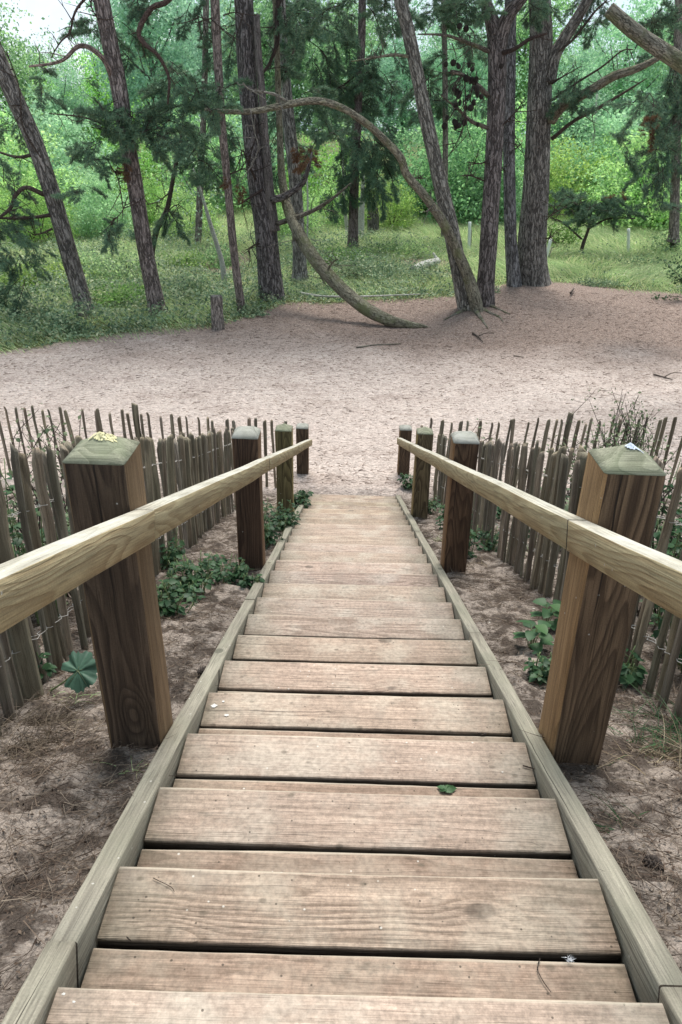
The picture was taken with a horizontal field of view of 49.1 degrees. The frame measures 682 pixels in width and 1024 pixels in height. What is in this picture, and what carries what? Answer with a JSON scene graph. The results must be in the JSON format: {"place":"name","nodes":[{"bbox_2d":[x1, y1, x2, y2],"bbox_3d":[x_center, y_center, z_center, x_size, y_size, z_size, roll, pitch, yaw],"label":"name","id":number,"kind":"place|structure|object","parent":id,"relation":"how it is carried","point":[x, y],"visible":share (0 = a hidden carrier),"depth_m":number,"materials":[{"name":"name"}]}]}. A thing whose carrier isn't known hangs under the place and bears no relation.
{"place":"outdoors","nodes":[
{"label":"outdoors","id":0,"kind":"place"},
{"bbox_2d":[0,0,673,133],"label":"sky","id":1,"kind":"structure","parent":0,"point":[38,8],"materials":[{"name":"white"}]},
{"bbox_2d":[0,128,681,1023],"bbox_3d":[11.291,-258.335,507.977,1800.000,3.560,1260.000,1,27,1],"label":"ground","id":2,"kind":"structure","parent":0,"point":[150,388],"depth_m":11.21,"materials":[{"name":"beige sand"}]},
{"bbox_2d":[0,0,62,152],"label":"broadleaf tree","id":3,"kind":"object","parent":2,"relation":"on","point":[20,47],"visible":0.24,"depth_m":43.55,"materials":[{"name":"green plant"}]},
{"bbox_2d":[0,291,68,321],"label":"bush","id":4,"kind":"object","parent":2,"relation":"on","point":[29,300],"visible":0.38,"depth_m":16.05,"materials":[{"name":"green plant"}]},
{"bbox_2d":[4,468,70,597],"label":"twiggy shrub","id":5,"kind":"object","parent":2,"relation":"on","point":[11,501],"visible":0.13,"depth_m":3.64,"materials":[{"name":"green plant"}]},
{"bbox_2d":[0,458,77,625],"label":"leafy plant","id":6,"kind":"object","parent":2,"relation":"on","point":[17,542],"visible":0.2,"depth_m":3.20,"materials":[{"name":"green plant"}]},
{"bbox_2d":[0,175,81,246],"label":"shrub","id":7,"kind":"object","parent":2,"relation":"on","point":[35,209],"visible":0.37,"depth_m":25.15,"materials":[{"name":"green plant"}]},
{"bbox_2d":[4,403,82,527],"bbox_3d":[-2.247,-0.340,5.794,0.651,1.011,0.542,-11,30,-22],"label":"twiggy shrub","id":8,"kind":"object","parent":2,"relation":"on","point":[46,431],"visible":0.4,"depth_m":5.70,"materials":[{"name":"green plant"}]},
{"bbox_2d":[0,25,92,161],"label":"broadleaf tree","id":9,"kind":"object","parent":2,"relation":"on","point":[31,55],"visible":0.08,"depth_m":66.75,"materials":[{"name":"green plant"}]},
{"bbox_2d":[0,38,95,318],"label":"pine tree","id":10,"kind":"object","parent":2,"relation":"on","point":[30,136],"visible":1,"depth_m":14.96,"materials":[{"name":"green plant"}]},
{"bbox_2d":[0,249,99,294],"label":"bush","id":11,"kind":"object","parent":2,"relation":"on","point":[61,268],"visible":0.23,"depth_m":18.64,"materials":[{"name":"green plant"}]},
{"bbox_2d":[0,686,105,755],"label":"pine needles","id":12,"kind":"object","parent":2,"relation":"on","point":[72,717],"visible":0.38,"depth_m":2.30,"materials":[{"name":"brown plant"}]},
{"bbox_2d":[0,680,109,780],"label":"grass tuft","id":13,"kind":"object","parent":2,"relation":"on","point":[40,718],"visible":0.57,"depth_m":2.19,"materials":[{"name":"brown plant"}]},
{"bbox_2d":[0,123,111,231],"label":"shrub","id":14,"kind":"object","parent":2,"relation":"on","point":[25,173],"visible":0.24,"depth_m":28.42,"materials":[{"name":"green plant"}]},
{"bbox_2d":[14,311,98,337],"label":"bush","id":15,"kind":"object","parent":2,"relation":"on","point":[64,324],"visible":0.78,"depth_m":14.78,"materials":[{"name":"green plant"}]},
{"bbox_2d":[0,715,121,864],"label":"pine needles","id":16,"kind":"object","parent":2,"relation":"on","point":[38,767],"visible":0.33,"depth_m":1.98,"materials":[{"name":"brown plant"}]},
{"bbox_2d":[26,47,100,172],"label":"broadleaf tree","id":17,"kind":"object","parent":2,"relation":"on","point":[69,102],"visible":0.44,"depth_m":48.92,"materials":[{"name":"green plant"}]},
{"bbox_2d":[0,84,138,214],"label":"shrub","id":18,"kind":"object","parent":2,"relation":"on","point":[69,131],"visible":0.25,"depth_m":32.79,"materials":[{"name":"green plant"}]},
{"bbox_2d":[49,651,96,693],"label":"lobed leaf plant","id":19,"kind":"object","parent":2,"relation":"on","point":[81,667],"visible":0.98,"depth_m":2.39,"materials":[{"name":"green plant"}]},
{"bbox_2d":[30,44,149,174],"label":"broadleaf tree","id":20,"kind":"object","parent":2,"relation":"on","point":[96,94],"visible":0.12,"depth_m":51.74,"materials":[{"name":"green plant"}]},
{"bbox_2d":[54,250,140,287],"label":"bush","id":21,"kind":"object","parent":2,"relation":"on","point":[101,270],"visible":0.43,"depth_m":19.29,"materials":[{"name":"green plant"}]},
{"bbox_2d":[47,162,148,239],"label":"shrub","id":22,"kind":"object","parent":2,"relation":"on","point":[89,205],"visible":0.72,"depth_m":26.55,"materials":[{"name":"green plant"}]},
{"bbox_2d":[28,0,200,316],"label":"pine tree","id":23,"kind":"object","parent":2,"relation":"on","point":[126,132],"visible":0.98,"depth_m":14.46,"materials":[{"name":"green plant"}]},
{"bbox_2d":[59,133,169,206],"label":"shrub","id":24,"kind":"object","parent":2,"relation":"on","point":[147,162],"visible":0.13,"depth_m":36.88,"materials":[{"name":"green plant"}]},
{"bbox_2d":[0,427,235,735],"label":"paling fence","id":25,"kind":"object","parent":2,"relation":"on","point":[199,459],"visible":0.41,"depth_m":2.70,"materials":[{"name":"brown wood"}]},
{"bbox_2d":[92,274,145,310],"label":"bush","id":26,"kind":"object","parent":2,"relation":"on","point":[113,294],"visible":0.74,"depth_m":16.91,"materials":[{"name":"green plant"}]},
{"bbox_2d":[93,239,162,275],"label":"bush","id":27,"kind":"object","parent":2,"relation":"on","point":[124,259],"visible":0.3,"depth_m":20.80,"materials":[{"name":"green plant"}]},
{"bbox_2d":[0,403,286,487],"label":"paling fence","id":28,"kind":"object","parent":2,"relation":"on","point":[136,422],"visible":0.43,"depth_m":8.49,"materials":[{"name":"brown wood"}]},
{"bbox_2d":[57,0,234,185],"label":"broadleaf tree","id":29,"kind":"object","parent":2,"relation":"on","point":[164,19],"visible":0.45,"depth_m":42.01,"materials":[{"name":"green plant"}]},
{"bbox_2d":[112,171,181,225],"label":"shrub","id":30,"kind":"object","parent":2,"relation":"on","point":[152,200],"visible":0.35,"depth_m":30.52,"materials":[{"name":"green plant"}]},
{"bbox_2d":[0,423,311,748],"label":"handrail","id":31,"kind":"object","parent":2,"relation":"on","point":[103,555],"visible":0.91,"depth_m":1.87,"materials":[{"name":"brown wood"}]},
{"bbox_2d":[159,527,184,569],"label":"leafy plant","id":32,"kind":"object","parent":2,"relation":"on","point":[172,555],"visible":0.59,"depth_m":4.44,"materials":[{"name":"green plant"}]},
{"bbox_2d":[126,121,233,265],"bbox_3d":[-4.029,-7.691,18.160,2.961,3.314,1.690,1,27,1],"label":"pine tree","id":33,"kind":"object","parent":2,"relation":"on","point":[199,179],"visible":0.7,"depth_m":17.92,"materials":[{"name":"green plant"}]},
{"bbox_2d":[156,570,204,619],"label":"leafy plant","id":34,"kind":"object","parent":2,"relation":"on","point":[168,607],"visible":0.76,"depth_m":3.42,"materials":[{"name":"green plant"}]},
{"bbox_2d":[155,245,209,270],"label":"bush","id":35,"kind":"object","parent":2,"relation":"on","point":[186,261],"visible":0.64,"depth_m":21.78,"materials":[{"name":"green plant"}]},
{"bbox_2d":[148,182,226,237],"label":"shrub","id":36,"kind":"object","parent":2,"relation":"on","point":[193,211],"visible":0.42,"depth_m":27.98,"materials":[{"name":"green plant"}]},
{"bbox_2d":[138,69,241,280],"bbox_3d":[-3.685,-8.156,18.607,2.478,5.004,2.756,1,27,1],"label":"birch tree","id":37,"kind":"object","parent":2,"relation":"on","point":[219,253],"visible":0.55,"depth_m":18.96,"materials":[{"name":"green plant"}]},
{"bbox_2d":[163,552,218,602],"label":"leafy plant","id":38,"kind":"object","parent":2,"relation":"on","point":[188,581],"visible":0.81,"depth_m":3.81,"materials":[{"name":"green plant"}]},
{"bbox_2d":[140,0,242,149],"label":"broadleaf tree","id":39,"kind":"object","parent":2,"relation":"on","point":[227,17],"visible":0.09,"depth_m":52.50,"materials":[{"name":"green plant"}]},
{"bbox_2d":[140,87,250,214],"bbox_3d":[-6.713,-16.370,35.246,6.947,6.528,7.767,-15,31,-28],"label":"shrub","id":40,"kind":"object","parent":2,"relation":"on","point":[217,143],"visible":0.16,"depth_m":34.89,"materials":[{"name":"green plant"}]},
{"bbox_2d":[141,0,262,312],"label":"pine tree","id":41,"kind":"object","parent":2,"relation":"on","point":[194,107],"visible":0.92,"depth_m":14.68,"materials":[{"name":"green plant"}]},
{"bbox_2d":[210,295,224,330],"bbox_3d":[-2.535,-4.022,15.305,0.291,0.800,0.279,-20,34,-35],"label":"wooden stump","id":42,"kind":"object","parent":2,"relation":"on","point":[217,318],"visible":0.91,"depth_m":15.19,"materials":[{"name":"brown wood"}]},
{"bbox_2d":[192,242,247,268],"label":"bush","id":43,"kind":"object","parent":2,"relation":"on","point":[211,259],"visible":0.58,"depth_m":22.32,"materials":[{"name":"green plant"}]},
{"bbox_2d":[195,551,249,583],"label":"leafy plant","id":44,"kind":"object","parent":2,"relation":"on","point":[228,574],"visible":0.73,"depth_m":4.10,"materials":[{"name":"green plant"}]},
{"bbox_2d":[136,0,333,244],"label":"pine tree","id":45,"kind":"object","parent":2,"relation":"on","point":[162,84],"visible":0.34,"depth_m":24.23,"materials":[{"name":"green plant"}]},
{"bbox_2d":[234,564,264,588],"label":"leafy plant","id":46,"kind":"object","parent":2,"relation":"on","point":[244,580],"visible":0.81,"depth_m":4.04,"materials":[{"name":"green plant"}]},
{"bbox_2d":[183,101,327,205],"bbox_3d":[-4.176,-17.890,38.121,7.868,5.835,7.110,4,27,6],"label":"shrub","id":47,"kind":"object","parent":2,"relation":"on","point":[244,186],"visible":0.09,"depth_m":37.26,"materials":[{"name":"green plant"}]},
{"bbox_2d":[197,0,349,148],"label":"broadleaf tree","id":48,"kind":"object","parent":2,"relation":"on","point":[296,92],"visible":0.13,"depth_m":48.81,"materials":[{"name":"green plant"}]},
{"bbox_2d":[264,508,290,548],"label":"leafy plant","id":49,"kind":"object","parent":2,"relation":"on","point":[269,532],"visible":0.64,"depth_m":5.30,"materials":[{"name":"green plant"}]},
{"bbox_2d":[269,499,300,530],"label":"leafy plant","id":50,"kind":"object","parent":2,"relation":"on","point":[279,518],"visible":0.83,"depth_m":6.03,"materials":[{"name":"green plant"}]},
{"bbox_2d":[231,0,352,300],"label":"pine tree","id":51,"kind":"object","parent":2,"relation":"on","point":[263,198],"visible":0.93,"depth_m":16.36,"materials":[{"name":"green plant"}]},
{"bbox_2d":[274,183,324,241],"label":"shrub","id":52,"kind":"object","parent":2,"relation":"on","point":[285,229],"visible":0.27,"depth_m":27.82,"materials":[{"name":"green plant"}]},
{"bbox_2d":[271,0,358,282],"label":"pine tree","id":53,"kind":"object","parent":2,"relation":"on","point":[299,267],"visible":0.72,"depth_m":18.46,"materials":[{"name":"green plant"}]},
{"bbox_2d":[269,132,362,206],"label":"shrub","id":54,"kind":"object","parent":2,"relation":"on","point":[331,159],"visible":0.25,"depth_m":35.54,"materials":[{"name":"green plant"}]},
{"bbox_2d":[197,0,483,311],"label":"pine tree","id":55,"kind":"object","parent":2,"relation":"on","point":[465,285],"visible":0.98,"depth_m":15.36,"materials":[{"name":"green plant"}]},
{"bbox_2d":[0,288,681,489],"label":"sand litter","id":56,"kind":"object","parent":2,"relation":"on","point":[293,316],"visible":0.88,"depth_m":13.71,"materials":[{"name":"beige sand"}]},
{"bbox_2d":[303,158,378,227],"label":"shrub","id":57,"kind":"object","parent":2,"relation":"on","point":[340,219],"visible":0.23,"depth_m":31.22,"materials":[{"name":"green plant"}]},
{"bbox_2d":[0,479,681,1001],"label":"needle litter","id":58,"kind":"object","parent":2,"relation":"on","point":[148,763],"visible":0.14,"depth_m":1.97,"materials":[{"name":"brown plant"}]},
{"bbox_2d":[1,493,681,1023],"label":"wooden staircase","id":59,"kind":"structure","parent":2,"relation":"on","point":[305,837],"depth_m":1.69,"materials":[{"name":"brown wood"}]},
{"bbox_2d":[263,0,425,250],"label":"pine tree","id":60,"kind":"object","parent":2,"relation":"on","point":[353,95],"visible":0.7,"depth_m":23.47,"materials":[{"name":"green plant"}]},
{"bbox_2d":[268,0,427,327],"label":"bent pine tree","id":61,"kind":"object","parent":2,"relation":"on","point":[336,283],"visible":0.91,"depth_m":16.39,"materials":[{"name":"brown plant"}]},
{"bbox_2d":[293,0,404,159],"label":"broadleaf tree","id":62,"kind":"object","parent":2,"relation":"on","point":[368,42],"visible":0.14,"depth_m":55.31,"materials":[{"name":"green plant"}]},
{"bbox_2d":[310,251,432,281],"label":"grass","id":63,"kind":"structure","parent":2,"relation":"on","point":[367,271],"depth_m":20.97,"materials":[{"name":"green plant"}]},
{"bbox_2d":[343,165,411,234],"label":"shrub","id":64,"kind":"object","parent":2,"relation":"on","point":[372,221],"visible":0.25,"depth_m":29.04,"materials":[{"name":"green plant"}]},
{"bbox_2d":[359,178,422,232],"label":"shrub","id":65,"kind":"object","parent":2,"relation":"on","point":[403,208],"visible":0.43,"depth_m":30.34,"materials":[{"name":"green plant"}]},
{"bbox_2d":[344,0,455,178],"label":"broadleaf tree","id":66,"kind":"object","parent":2,"relation":"on","point":[386,66],"visible":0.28,"depth_m":47.63,"materials":[{"name":"green plant"}]},
{"bbox_2d":[366,234,441,256],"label":"bush","id":67,"kind":"object","parent":2,"relation":"on","point":[402,247],"visible":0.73,"depth_m":24.60,"materials":[{"name":"green plant"}]},
{"bbox_2d":[349,119,518,223],"bbox_3d":[3.722,-15.194,33.976,8.595,4.912,6.626,18,32,30],"label":"shrub","id":68,"kind":"object","parent":2,"relation":"on","point":[418,142],"visible":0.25,"depth_m":32.78,"materials":[{"name":"green plant"}]},
{"bbox_2d":[394,0,487,239],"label":"pine tree","id":69,"kind":"object","parent":2,"relation":"on","point":[442,104],"visible":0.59,"depth_m":25.64,"materials":[{"name":"green plant"}]},
{"bbox_2d":[403,0,527,175],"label":"broadleaf tree","id":70,"kind":"object","parent":2,"relation":"on","point":[479,68],"visible":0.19,"depth_m":43.98,"materials":[{"name":"green plant"}]},
{"bbox_2d":[385,92,567,225],"bbox_3d":[5.596,-14.752,32.499,7.767,6.528,6.947,12,29,20],"label":"shrub","id":71,"kind":"object","parent":2,"relation":"on","point":[518,159],"visible":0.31,"depth_m":31.81,"materials":[{"name":"green plant"}]},
{"bbox_2d":[418,0,553,306],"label":"pine tree","id":72,"kind":"object","parent":2,"relation":"on","point":[496,50],"visible":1,"depth_m":15.39,"materials":[{"name":"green plant"}]},
{"bbox_2d":[475,523,498,551],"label":"leafy plant","id":73,"kind":"object","parent":2,"relation":"on","point":[488,542],"visible":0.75,"depth_m":5.32,"materials":[{"name":"green plant"}]},
{"bbox_2d":[458,155,523,223],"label":"shrub","id":74,"kind":"object","parent":2,"relation":"on","point":[501,212],"visible":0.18,"depth_m":32.46,"materials":[{"name":"green plant"}]},
{"bbox_2d":[502,0,527,286],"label":"pine tree","id":75,"kind":"object","parent":2,"relation":"on","point":[513,277],"visible":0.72,"depth_m":18.42,"materials":[{"name":"brown plant"}]},
{"bbox_2d":[456,92,581,206],"bbox_3d":[8.797,-17.277,37.346,7.767,6.528,6.947,19,32,31],"label":"shrub","id":76,"kind":"object","parent":2,"relation":"on","point":[522,117],"visible":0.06,"depth_m":35.79,"materials":[{"name":"green plant"}]},
{"bbox_2d":[448,0,592,151],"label":"broadleaf tree","id":77,"kind":"object","parent":2,"relation":"on","point":[523,62],"visible":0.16,"depth_m":52.89,"materials":[{"name":"green plant"}]},
{"bbox_2d":[513,620,553,653],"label":"leafy plant","id":78,"kind":"object","parent":2,"relation":"on","point":[544,635],"visible":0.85,"depth_m":3.00,"materials":[{"name":"green plant"}]},
{"bbox_2d":[524,651,551,684],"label":"leafy plant","id":79,"kind":"object","parent":2,"relation":"on","point":[540,671],"visible":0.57,"depth_m":2.68,"materials":[{"name":"green plant"}]},
{"bbox_2d":[397,425,681,764],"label":"handrail","id":80,"kind":"object","parent":2,"relation":"on","point":[616,565],"visible":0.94,"depth_m":1.92,"materials":[{"name":"brown wood"}]},
{"bbox_2d":[529,598,560,629],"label":"leafy plant","id":81,"kind":"object","parent":2,"relation":"on","point":[546,613],"visible":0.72,"depth_m":3.35,"materials":[{"name":"green plant"}]},
{"bbox_2d":[420,412,681,489],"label":"paling fence","id":82,"kind":"object","parent":2,"relation":"on","point":[568,428],"visible":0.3,"depth_m":8.46,"materials":[{"name":"brown wood"}]},
{"bbox_2d":[431,434,681,725],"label":"paling fence","id":83,"kind":"object","parent":2,"relation":"on","point":[555,482],"visible":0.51,"depth_m":3.92,"materials":[{"name":"brown wood"}]},
{"bbox_2d":[515,13,615,176],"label":"broadleaf tree","id":84,"kind":"object","parent":2,"relation":"on","point":[557,126],"visible":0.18,"depth_m":51.36,"materials":[{"name":"green plant"}]},
{"bbox_2d":[547,211,585,248],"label":"bush","id":85,"kind":"object","parent":2,"relation":"on","point":[569,239],"visible":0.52,"depth_m":26.47,"materials":[{"name":"green plant"}]},
{"bbox_2d":[520,133,631,219],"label":"shrub","id":86,"kind":"object","parent":2,"relation":"on","point":[555,170],"visible":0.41,"depth_m":33.55,"materials":[{"name":"green plant"}]},
{"bbox_2d":[541,428,626,506],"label":"twiggy shrub","id":87,"kind":"object","parent":2,"relation":"on","point":[585,448],"visible":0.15,"depth_m":7.13,"materials":[{"name":"brown plant"}]},
{"bbox_2d":[517,0,658,286],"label":"pine tree","id":88,"kind":"object","parent":2,"relation":"on","point":[544,60],"visible":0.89,"depth_m":17.84,"materials":[{"name":"brown plant"}]},
{"bbox_2d":[548,185,649,254],"bbox_3d":[8.237,-9.325,24.495,3.621,2.480,2.075,1,27,1],"label":"young pine tree","id":89,"kind":"object","parent":2,"relation":"on","point":[608,207],"visible":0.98,"depth_m":24.19,"materials":[{"name":"green plant"}]},
{"bbox_2d":[548,84,669,215],"bbox_3d":[13.051,-16.942,36.205,8.079,6.630,8.941,-10,29,-20],"label":"shrub","id":90,"kind":"object","parent":2,"relation":"on","point":[605,120],"visible":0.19,"depth_m":34.58,"materials":[{"name":"green plant"}]},
{"bbox_2d":[558,0,672,159],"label":"broadleaf tree","id":91,"kind":"object","parent":2,"relation":"on","point":[616,34],"visible":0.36,"depth_m":40.62,"materials":[{"name":"green plant"}]},
{"bbox_2d":[563,387,679,474],"bbox_3d":[2.985,-0.599,7.765,1.319,1.297,0.611,4,27,5],"label":"twiggy shrub","id":92,"kind":"object","parent":2,"relation":"on","point":[637,437],"visible":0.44,"depth_m":7.72,"materials":[{"name":"green plant"}]},
{"bbox_2d":[564,128,681,233],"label":"shrub","id":93,"kind":"object","parent":2,"relation":"on","point":[655,217],"visible":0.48,"depth_m":30.69,"materials":[{"name":"green plant"}]},
{"bbox_2d":[568,125,681,227],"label":"shrub","id":94,"kind":"object","parent":2,"relation":"on","point":[599,187],"visible":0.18,"depth_m":32.42,"materials":[{"name":"green plant"}]},
{"bbox_2d":[619,646,647,691],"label":"leafy plant","id":95,"kind":"object","parent":2,"relation":"on","point":[632,675],"visible":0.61,"depth_m":2.65,"materials":[{"name":"green plant"}]},
{"bbox_2d":[600,253,670,273],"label":"bush","id":96,"kind":"object","parent":2,"relation":"on","point":[642,260],"visible":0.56,"depth_m":22.58,"materials":[{"name":"green plant"}]},
{"bbox_2d":[596,702,681,784],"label":"grass tuft","id":97,"kind":"object","parent":2,"relation":"on","point":[667,746],"visible":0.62,"depth_m":2.15,"materials":[{"name":"brown plant"}]},
{"bbox_2d":[603,0,681,213],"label":"pine tree","id":98,"kind":"object","parent":2,"relation":"on","point":[644,38],"visible":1,"depth_m":13.48,"materials":[{"name":"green plant"}]},
{"bbox_2d":[608,698,681,764],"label":"grass tuft","id":99,"kind":"object","parent":2,"relation":"on","point":[656,737],"visible":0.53,"depth_m":2.24,"materials":[{"name":"brown plant"}]},
{"bbox_2d":[610,0,681,247],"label":"pine tree","id":100,"kind":"object","parent":2,"relation":"on","point":[655,161],"visible":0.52,"depth_m":24.24,"materials":[{"name":"green plant"}]},
{"bbox_2d":[610,678,681,752],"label":"grass tuft","id":101,"kind":"object","parent":2,"relation":"on","point":[668,728],"visible":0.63,"depth_m":2.33,"materials":[{"name":"brown plant"}]},
{"bbox_2d":[637,466,681,632],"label":"twiggy shrub","id":102,"kind":"object","parent":2,"relation":"on","point":[673,536],"visible":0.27,"depth_m":3.38,"materials":[{"name":"green plant"}]},
{"bbox_2d":[641,222,681,256],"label":"bush","id":103,"kind":"object","parent":2,"relation":"on","point":[666,244],"visible":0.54,"depth_m":25.52,"materials":[{"name":"green plant"}]},
{"bbox_2d":[649,518,680,656],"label":"leafy plant","id":104,"kind":"object","parent":2,"relation":"on","point":[656,535],"visible":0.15,"depth_m":3.08,"materials":[{"name":"green plant"}]},
{"bbox_2d":[0,191,681,354],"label":"meadow grass","id":105,"kind":"structure","parent":0,"point":[599,234],"depth_m":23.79,"materials":[{"name":"green plant"}]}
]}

